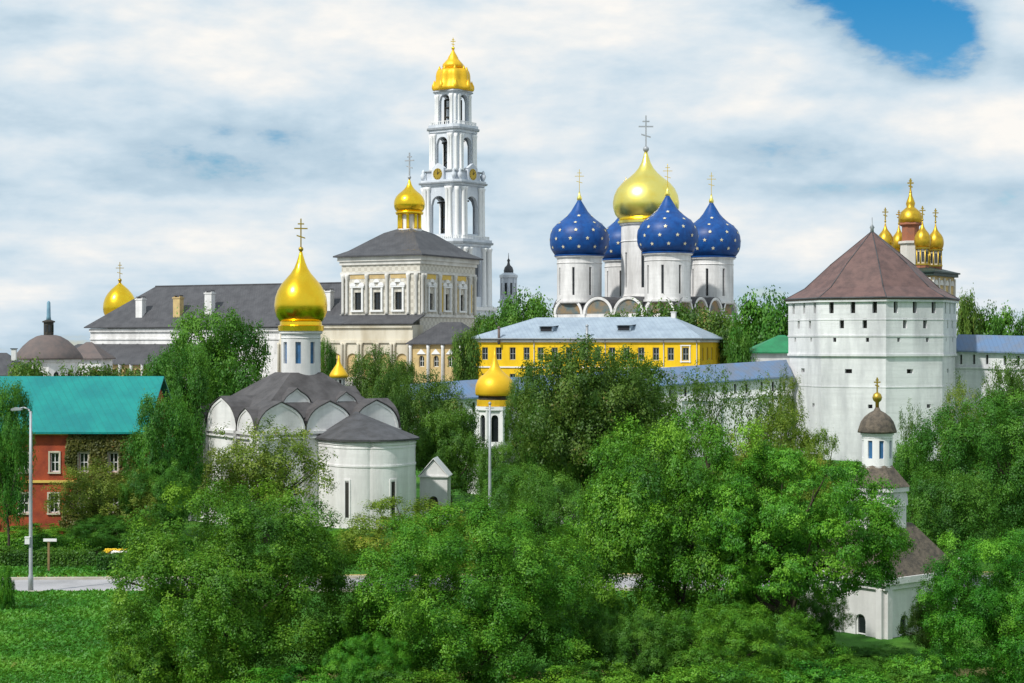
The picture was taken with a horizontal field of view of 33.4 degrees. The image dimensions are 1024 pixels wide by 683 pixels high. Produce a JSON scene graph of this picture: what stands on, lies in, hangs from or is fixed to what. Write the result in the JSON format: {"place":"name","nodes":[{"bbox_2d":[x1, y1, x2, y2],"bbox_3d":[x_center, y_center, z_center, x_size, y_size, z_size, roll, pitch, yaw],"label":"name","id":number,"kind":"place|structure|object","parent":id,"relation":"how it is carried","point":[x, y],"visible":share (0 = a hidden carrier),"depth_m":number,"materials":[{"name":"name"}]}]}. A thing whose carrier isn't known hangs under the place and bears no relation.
{"place":"outdoors","nodes":[
{"label":"outdoors","id":0,"kind":"place"},
{"bbox_2d":[0,0,1023,354],"label":"sky","id":1,"kind":"structure","parent":0,"point":[168,142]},
{"bbox_2d":[11,575,1018,590],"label":"road","id":2,"kind":"structure","parent":0,"point":[99,584],"depth_m":98.28,"materials":[{"name":"grey asphalt"}]},
{"bbox_2d":[11,407,32,590],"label":"street lamp","id":3,"kind":"object","parent":2,"relation":"on","point":[29,539],"visible":0.94,"depth_m":95.12,"materials":[{"name":"grey metal"}]},
{"bbox_2d":[18,375,1023,682],"bbox_3d":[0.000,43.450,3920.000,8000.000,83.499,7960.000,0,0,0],"label":"ground","id":4,"kind":"structure","parent":0,"point":[848,639],"depth_m":87.84,"materials":[{"name":"green plant"}]},
{"bbox_2d":[0,566,15,609],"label":"shrub","id":5,"kind":"object","parent":4,"relation":"on","point":[7,596],"visible":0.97,"depth_m":87.80,"materials":[{"name":"green plant"}]},
{"bbox_2d":[0,348,33,375],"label":"outbuilding","id":6,"kind":"structure","parent":4,"relation":"on","point":[6,359],"depth_m":270.35,"materials":[{"name":"beige paint"}]},
{"bbox_2d":[0,374,38,546],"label":"tree","id":7,"kind":"object","parent":4,"relation":"on","point":[14,454],"visible":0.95,"depth_m":111.34,"materials":[{"name":"green plant"}]},
{"bbox_2d":[6,352,51,375],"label":"tree","id":8,"kind":"object","parent":4,"relation":"on","point":[28,370],"visible":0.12,"depth_m":239.11,"materials":[{"name":"green plant"}]},
{"bbox_2d":[0,522,72,537],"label":"shrub","id":9,"kind":"object","parent":4,"relation":"on","point":[56,530],"visible":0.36,"depth_m":119.90,"materials":[{"name":"green plant"}]},
{"bbox_2d":[17,301,82,375],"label":"round pavilion","id":10,"kind":"structure","parent":4,"relation":"on","point":[50,347],"depth_m":286.45,"materials":[{"name":"brown metal"}]},
{"bbox_2d":[0,546,103,566],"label":"hedge","id":11,"kind":"object","parent":4,"relation":"on","point":[62,556],"visible":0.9,"depth_m":105.03,"materials":[{"name":"green plant"}]},
{"bbox_2d":[0,376,179,533],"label":"red house","id":12,"kind":"structure","parent":4,"relation":"on","point":[63,407],"depth_m":126.15,"materials":[{"name":"metal"}]},
{"bbox_2d":[0,434,139,534],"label":"ivy","id":13,"kind":"object","parent":12,"relation":"attached to","point":[111,442],"visible":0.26,"depth_m":124.71,"materials":[{"name":"green plant"}]},
{"bbox_2d":[56,360,127,375],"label":"tree","id":14,"kind":"object","parent":4,"relation":"on","point":[105,372],"visible":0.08,"depth_m":238.95,"materials":[{"name":"green plant"}]},
{"bbox_2d":[41,457,147,533],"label":"tree","id":15,"kind":"object","parent":4,"relation":"on","point":[89,510],"visible":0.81,"depth_m":117.02,"materials":[{"name":"green plant"}]},
{"bbox_2d":[77,342,115,373],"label":"outbuilding","id":16,"kind":"structure","parent":4,"relation":"on","point":[91,352],"depth_m":306.50,"materials":[{"name":"white paint"}]},
{"bbox_2d":[0,533,194,552],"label":"hedge","id":17,"kind":"object","parent":4,"relation":"on","point":[39,543],"visible":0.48,"depth_m":113.79,"materials":[{"name":"green plant"}]},
{"bbox_2d":[56,513,159,548],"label":"shrub","id":18,"kind":"object","parent":4,"relation":"on","point":[117,527],"visible":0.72,"depth_m":113.39,"materials":[{"name":"green plant"}]},
{"bbox_2d":[103,265,133,314],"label":"domed church","id":19,"kind":"structure","parent":4,"relation":"on","point":[119,294],"depth_m":437.03,"materials":[{"name":"gold metal"}]},
{"bbox_2d":[0,550,237,682],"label":"grass","id":20,"kind":"structure","parent":4,"relation":"on","point":[50,636],"depth_m":81.08,"materials":[{"name":"green plant"}]},
{"bbox_2d":[94,551,150,570],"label":"hedge","id":21,"kind":"object","parent":4,"relation":"on","point":[102,559],"visible":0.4,"depth_m":102.80,"materials":[{"name":"green plant"}]},
{"bbox_2d":[96,473,169,529],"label":"tree","id":22,"kind":"object","parent":4,"relation":"on","point":[146,499],"visible":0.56,"depth_m":116.09,"materials":[{"name":"green plant"}]},
{"bbox_2d":[104,632,199,682],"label":"tree","id":23,"kind":"object","parent":4,"relation":"on","point":[116,675],"visible":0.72,"depth_m":63.48,"materials":[{"name":"green plant"}]},
{"bbox_2d":[116,457,202,534],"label":"tree","id":24,"kind":"object","parent":4,"relation":"on","point":[158,483],"visible":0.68,"depth_m":116.55,"materials":[{"name":"green plant"}]},
{"bbox_2d":[117,387,208,501],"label":"tree","id":25,"kind":"object","parent":4,"relation":"on","point":[157,434],"visible":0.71,"depth_m":119.21,"materials":[{"name":"green plant"}]},
{"bbox_2d":[140,337,216,477],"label":"tree","id":26,"kind":"object","parent":4,"relation":"on","point":[197,390],"visible":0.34,"depth_m":148.53,"materials":[{"name":"green plant"}]},
{"bbox_2d":[168,301,272,404],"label":"tree","id":27,"kind":"object","parent":4,"relation":"on","point":[220,344],"visible":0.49,"depth_m":180.13,"materials":[{"name":"green plant"}]},
{"bbox_2d":[98,475,364,682],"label":"tree","id":28,"kind":"object","parent":4,"relation":"on","point":[217,585],"visible":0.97,"depth_m":63.81,"materials":[{"name":"green plant"}]},
{"bbox_2d":[192,437,291,525],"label":"tree","id":29,"kind":"object","parent":4,"relation":"on","point":[209,468],"visible":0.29,"depth_m":126.20,"materials":[{"name":"green plant"}]},
{"bbox_2d":[197,413,339,542],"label":"tree","id":30,"kind":"object","parent":4,"relation":"on","point":[280,459],"visible":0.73,"depth_m":124.62,"materials":[{"name":"green plant"}]},
{"bbox_2d":[75,153,482,382],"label":"refectory church","id":31,"kind":"structure","parent":4,"relation":"on","point":[406,290],"depth_m":381.46,"materials":[{"name":"beige paint"}]},
{"bbox_2d":[209,660,348,682],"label":"tree","id":32,"kind":"object","parent":4,"relation":"on","point":[276,676],"visible":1,"depth_m":61.50,"materials":[{"name":"green plant"}]},
{"bbox_2d":[188,219,418,528],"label":"valley church","id":33,"kind":"structure","parent":4,"relation":"on","point":[370,443],"depth_m":144.01,"materials":[{"name":"white paint"}]},
{"bbox_2d":[321,333,336,375],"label":"tree","id":34,"kind":"object","parent":4,"relation":"on","point":[329,361],"visible":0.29,"depth_m":187.53,"materials":[{"name":"green plant"}]},
{"bbox_2d":[329,355,347,385],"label":"chapel","id":35,"kind":"structure","parent":4,"relation":"on","point":[338,373],"depth_m":167.48,"materials":[{"name":"gold metal"}]},
{"bbox_2d":[326,525,370,563],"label":"tree","id":36,"kind":"object","parent":4,"relation":"on","point":[335,534],"visible":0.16,"depth_m":107.36,"materials":[{"name":"green plant"}]},
{"bbox_2d":[328,595,393,676],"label":"tree","id":37,"kind":"object","parent":4,"relation":"on","point":[373,630],"visible":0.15,"depth_m":67.27,"materials":[{"name":"green plant"}]},
{"bbox_2d":[320,630,416,682],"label":"shrub","id":38,"kind":"object","parent":4,"relation":"on","point":[354,669],"visible":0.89,"depth_m":62.47,"materials":[{"name":"green plant"}]},
{"bbox_2d":[345,344,412,424],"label":"tree","id":39,"kind":"object","parent":4,"relation":"on","point":[372,371],"visible":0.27,"depth_m":188.34,"materials":[{"name":"green plant"}]},
{"bbox_2d":[367,369,428,476],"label":"tree","id":40,"kind":"object","parent":4,"relation":"on","point":[405,409],"visible":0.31,"depth_m":167.31,"materials":[{"name":"green plant"}]},
{"bbox_2d":[384,358,418,386],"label":"tree","id":41,"kind":"object","parent":4,"relation":"on","point":[409,367],"visible":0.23,"depth_m":299.71,"materials":[{"name":"green plant"}]},
{"bbox_2d":[335,495,486,587],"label":"tree","id":42,"kind":"object","parent":4,"relation":"on","point":[359,541],"visible":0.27,"depth_m":95.44,"materials":[{"name":"green plant"}]},
{"bbox_2d":[365,661,474,682],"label":"bush","id":43,"kind":"object","parent":4,"relation":"on","point":[424,676],"visible":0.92,"depth_m":61.67,"materials":[{"name":"green plant"}]},
{"bbox_2d":[418,456,452,523],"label":"gatehouse","id":44,"kind":"object","parent":4,"relation":"on","point":[435,474],"visible":0.66,"depth_m":150.03,"materials":[{"name":"white paint"}]},
{"bbox_2d":[397,368,482,471],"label":"tree","id":45,"kind":"object","parent":4,"relation":"on","point":[437,402],"visible":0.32,"depth_m":170.83,"materials":[{"name":"green plant"}]},
{"bbox_2d":[411,404,488,509],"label":"tree","id":46,"kind":"object","parent":4,"relation":"on","point":[465,445],"visible":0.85,"depth_m":158.78,"materials":[{"name":"green plant"}]},
{"bbox_2d":[419,39,497,330],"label":"bell tower","id":47,"kind":"structure","parent":4,"relation":"on","point":[451,184],"depth_m":496.13,"materials":[{"name":"paint"}]},
{"bbox_2d":[447,327,484,380],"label":"tree","id":48,"kind":"object","parent":4,"relation":"on","point":[465,363],"visible":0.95,"depth_m":298.58,"materials":[{"name":"green plant"}]},
{"bbox_2d":[348,493,605,682],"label":"tree","id":49,"kind":"object","parent":4,"relation":"on","point":[488,613],"visible":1,"depth_m":64.41,"materials":[{"name":"green plant"}]},
{"bbox_2d":[469,309,495,335],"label":"tree","id":50,"kind":"object","parent":4,"relation":"on","point":[477,325],"visible":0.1,"depth_m":344.98,"materials":[{"name":"green plant"}]},
{"bbox_2d":[488,402,490,506],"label":"utility pole","id":51,"kind":"object","parent":4,"relation":"on","point":[489,470],"visible":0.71,"depth_m":111.93,"materials":[{"name":"grey metal"}]},
{"bbox_2d":[466,348,514,493],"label":"well chapel","id":52,"kind":"structure","parent":4,"relation":"on","point":[494,381],"depth_m":183.41,"materials":[{"name":"white paint"}]},
{"bbox_2d":[491,415,497,441],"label":"window","id":53,"kind":"structure","parent":52,"relation":"in","point":[494,420],"depth_m":183.39,"materials":[{"name":"black glass"}]},
{"bbox_2d":[469,441,525,514],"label":"tree","id":54,"kind":"object","parent":4,"relation":"on","point":[503,454],"visible":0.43,"depth_m":139.07,"materials":[{"name":"green plant"}]},
{"bbox_2d":[477,307,525,333],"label":"tree","id":55,"kind":"object","parent":4,"relation":"on","point":[492,325],"visible":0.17,"depth_m":324.80,"materials":[{"name":"green plant"}]},
{"bbox_2d":[499,253,517,312],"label":"turret","id":56,"kind":"object","parent":4,"relation":"on","point":[508,277],"visible":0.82,"depth_m":518.17,"materials":[{"name":"paint"}]},
{"bbox_2d":[3,572,1021,591],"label":"kerb","id":57,"kind":"structure","parent":4,"relation":"on","point":[69,578],"depth_m":100.30,"materials":[{"name":"grey concrete"}]},
{"bbox_2d":[478,461,555,517],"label":"tree","id":58,"kind":"object","parent":4,"relation":"on","point":[507,473],"visible":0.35,"depth_m":129.18,"materials":[{"name":"green plant"}]},
{"bbox_2d":[501,356,545,468],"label":"tree","id":59,"kind":"object","parent":4,"relation":"on","point":[512,398],"visible":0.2,"depth_m":165.28,"materials":[{"name":"green plant"}]},
{"bbox_2d":[494,285,553,322],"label":"tree","id":60,"kind":"object","parent":4,"relation":"on","point":[536,309],"visible":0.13,"depth_m":328.09,"materials":[{"name":"green plant"}]},
{"bbox_2d":[467,468,603,610],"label":"tree","id":61,"kind":"object","parent":4,"relation":"on","point":[540,495],"visible":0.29,"depth_m":85.13,"materials":[{"name":"green plant"}]},
{"bbox_2d":[517,397,593,506],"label":"tree","id":62,"kind":"object","parent":4,"relation":"on","point":[554,472],"visible":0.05,"depth_m":157.20,"materials":[{"name":"green plant"}]},
{"bbox_2d":[507,657,658,682],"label":"bush","id":63,"kind":"object","parent":4,"relation":"on","point":[568,674],"visible":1,"depth_m":62.28,"materials":[{"name":"green plant"}]},
{"bbox_2d":[506,333,660,494],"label":"tree","id":64,"kind":"object","parent":4,"relation":"on","point":[579,391],"visible":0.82,"depth_m":146.40,"materials":[{"name":"green plant"}]},
{"bbox_2d":[559,589,623,670],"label":"tree","id":65,"kind":"object","parent":4,"relation":"on","point":[591,625],"visible":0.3,"depth_m":69.49,"materials":[{"name":"green plant"}]},
{"bbox_2d":[473,312,722,377],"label":"yellow building","id":66,"kind":"structure","parent":4,"relation":"on","point":[674,340],"depth_m":303.97,"materials":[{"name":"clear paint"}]},
{"bbox_2d":[407,360,793,456],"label":"fortress wall","id":67,"kind":"structure","parent":4,"relation":"on","point":[751,370],"depth_m":231.67,"materials":[{"name":"white paint"}]},
{"bbox_2d":[567,344,688,508],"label":"tree","id":68,"kind":"object","parent":4,"relation":"on","point":[627,354],"visible":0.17,"depth_m":151.88,"materials":[{"name":"green plant"}]},
{"bbox_2d":[587,606,699,682],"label":"tree","id":69,"kind":"object","parent":4,"relation":"on","point":[652,660],"visible":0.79,"depth_m":65.18,"materials":[{"name":"green plant"}]},
{"bbox_2d":[549,115,740,319],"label":"cathedral","id":70,"kind":"structure","parent":4,"relation":"on","point":[652,243],"depth_m":412.52,"materials":[{"name":"white paint"}]},
{"bbox_2d":[625,416,708,521],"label":"tree","id":71,"kind":"object","parent":4,"relation":"on","point":[654,423],"visible":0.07,"depth_m":139.52,"materials":[{"name":"green plant"}]},
{"bbox_2d":[650,371,684,424],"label":"tree","id":72,"kind":"object","parent":4,"relation":"on","point":[668,390],"visible":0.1,"depth_m":171.15,"materials":[{"name":"green plant"}]},
{"bbox_2d":[631,298,710,324],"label":"tree","id":73,"kind":"object","parent":4,"relation":"on","point":[666,312],"visible":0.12,"depth_m":328.41,"materials":[{"name":"green plant"}]},
{"bbox_2d":[563,403,809,665],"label":"tree","id":74,"kind":"object","parent":4,"relation":"on","point":[663,556],"visible":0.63,"depth_m":70.85,"materials":[{"name":"green plant"}]},
{"bbox_2d":[681,302,733,359],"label":"tree","id":75,"kind":"object","parent":4,"relation":"on","point":[704,321],"visible":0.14,"depth_m":322.12,"materials":[{"name":"green plant"}]},
{"bbox_2d":[669,359,747,474],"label":"tree","id":76,"kind":"object","parent":4,"relation":"on","point":[696,389],"visible":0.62,"depth_m":164.44,"materials":[{"name":"green plant"}]},
{"bbox_2d":[644,659,784,682],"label":"tree","id":77,"kind":"object","parent":4,"relation":"on","point":[725,673],"visible":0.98,"depth_m":60.65,"materials":[{"name":"green plant"}]},
{"bbox_2d":[714,311,747,363],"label":"tree","id":78,"kind":"object","parent":4,"relation":"on","point":[724,334],"visible":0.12,"depth_m":308.35,"materials":[{"name":"green plant"}]},
{"bbox_2d":[723,325,757,363],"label":"tree","id":79,"kind":"object","parent":4,"relation":"on","point":[737,349],"visible":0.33,"depth_m":261.01,"materials":[{"name":"green plant"}]},
{"bbox_2d":[662,599,834,682],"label":"tree","id":80,"kind":"object","parent":4,"relation":"on","point":[727,641],"visible":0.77,"depth_m":64.73,"materials":[{"name":"green plant"}]},
{"bbox_2d":[711,370,794,456],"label":"tree","id":81,"kind":"object","parent":4,"relation":"on","point":[764,398],"visible":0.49,"depth_m":159.94,"materials":[{"name":"green plant"}]},
{"bbox_2d":[724,285,788,355],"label":"tree","id":82,"kind":"object","parent":4,"relation":"on","point":[765,325],"visible":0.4,"depth_m":288.13,"materials":[{"name":"green plant"}]},
{"bbox_2d":[749,335,789,366],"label":"house","id":83,"kind":"structure","parent":4,"relation":"on","point":[774,348],"depth_m":262.00,"materials":[{"name":"white paint"}]},
{"bbox_2d":[712,402,828,516],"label":"tree","id":84,"kind":"object","parent":4,"relation":"on","point":[798,433],"visible":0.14,"depth_m":116.90,"materials":[{"name":"green plant"}]},
{"bbox_2d":[764,364,806,451],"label":"tree","id":85,"kind":"object","parent":4,"relation":"on","point":[791,401],"visible":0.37,"depth_m":169.65,"materials":[{"name":"green plant"}]},
{"bbox_2d":[686,443,919,648],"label":"tree","id":86,"kind":"object","parent":4,"relation":"on","point":[785,527],"visible":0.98,"depth_m":67.89,"materials":[{"name":"green plant"}]},
{"bbox_2d":[763,640,860,680],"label":"shrub","id":87,"kind":"object","parent":4,"relation":"on","point":[834,651],"visible":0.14,"depth_m":65.56,"materials":[{"name":"green plant"}]},
{"bbox_2d":[782,583,856,647],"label":"tree","id":88,"kind":"object","parent":4,"relation":"on","point":[828,620],"visible":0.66,"depth_m":76.33,"materials":[{"name":"green plant"}]},
{"bbox_2d":[789,428,849,521],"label":"tree","id":89,"kind":"object","parent":4,"relation":"on","point":[819,457],"visible":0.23,"depth_m":103.91,"materials":[{"name":"green plant"}]},
{"bbox_2d":[776,656,893,682],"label":"tree","id":90,"kind":"object","parent":4,"relation":"on","point":[854,675],"visible":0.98,"depth_m":61.12,"materials":[{"name":"green plant"}]},
{"bbox_2d":[769,653,956,682],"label":"tree","id":91,"kind":"object","parent":4,"relation":"on","point":[865,664],"visible":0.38,"depth_m":63.56,"materials":[{"name":"green plant"}]},
{"bbox_2d":[784,218,959,461],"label":"fortress tower","id":92,"kind":"structure","parent":4,"relation":"on","point":[867,309],"depth_m":226.27,"materials":[{"name":"white paint"}]},
{"bbox_2d":[822,643,931,667],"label":"shrub","id":93,"kind":"object","parent":4,"relation":"on","point":[864,652],"visible":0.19,"depth_m":71.44,"materials":[{"name":"green plant"}]},
{"bbox_2d":[800,377,958,639],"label":"chapel","id":94,"kind":"structure","parent":4,"relation":"on","point":[878,612],"depth_m":82.22,"materials":[{"name":"white paint"}]},
{"bbox_2d":[857,614,865,634],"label":"window","id":95,"kind":"structure","parent":94,"relation":"in","point":[861,623],"depth_m":81.60,"materials":[{"name":"black glass"}]},
{"bbox_2d":[893,437,934,531],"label":"tree","id":96,"kind":"object","parent":4,"relation":"on","point":[903,467],"visible":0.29,"depth_m":117.31,"materials":[{"name":"green plant"}]},
{"bbox_2d":[895,397,932,517],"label":"tree","id":97,"kind":"object","parent":4,"relation":"on","point":[910,426],"visible":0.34,"depth_m":127.87,"materials":[{"name":"green plant"}]},
{"bbox_2d":[879,178,959,295],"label":"church","id":98,"kind":"structure","parent":4,"relation":"on","point":[921,249],"depth_m":333.33,"materials":[{"name":"gold metal"}]},
{"bbox_2d":[895,593,948,658],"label":"tree","id":99,"kind":"object","parent":4,"relation":"on","point":[913,619],"visible":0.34,"depth_m":73.79,"materials":[{"name":"green plant"}]},
{"bbox_2d":[867,647,983,682],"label":"tree","id":100,"kind":"object","parent":4,"relation":"on","point":[946,663],"visible":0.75,"depth_m":63.47,"materials":[{"name":"green plant"}]},
{"bbox_2d":[906,466,1003,567],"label":"tree","id":101,"kind":"object","parent":4,"relation":"on","point":[928,512],"visible":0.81,"depth_m":94.85,"materials":[{"name":"green plant"}]},
{"bbox_2d":[930,371,991,473],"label":"tree","id":102,"kind":"object","parent":4,"relation":"on","point":[949,395],"visible":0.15,"depth_m":139.95,"materials":[{"name":"green plant"}]},
{"bbox_2d":[903,384,1023,562],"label":"tree","id":103,"kind":"object","parent":4,"relation":"on","point":[989,447],"visible":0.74,"depth_m":106.00,"materials":[{"name":"green plant"}]},
{"bbox_2d":[912,525,1023,682],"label":"tree","id":104,"kind":"object","parent":4,"relation":"on","point":[997,597],"visible":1,"depth_m":66.90,"materials":[{"name":"green plant"}]},
{"bbox_2d":[956,283,983,335],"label":"tree","id":105,"kind":"object","parent":4,"relation":"on","point":[967,311],"visible":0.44,"depth_m":298.78,"materials":[{"name":"green plant"}]},
{"bbox_2d":[955,334,1023,434],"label":"fortress wall","id":106,"kind":"structure","parent":4,"relation":"on","point":[976,356],"depth_m":233.88,"materials":[{"name":"white paint"}]},
{"bbox_2d":[969,299,1020,335],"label":"tree","id":107,"kind":"object","parent":4,"relation":"on","point":[994,325],"visible":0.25,"depth_m":298.74,"materials":[{"name":"green plant"}]},
{"bbox_2d":[972,351,1023,478],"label":"tree","id":108,"kind":"object","parent":4,"relation":"on","point":[1013,380],"visible":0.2,"depth_m":149.49,"materials":[{"name":"green plant"}]},
{"bbox_2d":[204,668,1005,682],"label":"path","id":109,"kind":"structure","parent":0,"point":[968,671],"depth_m":72.13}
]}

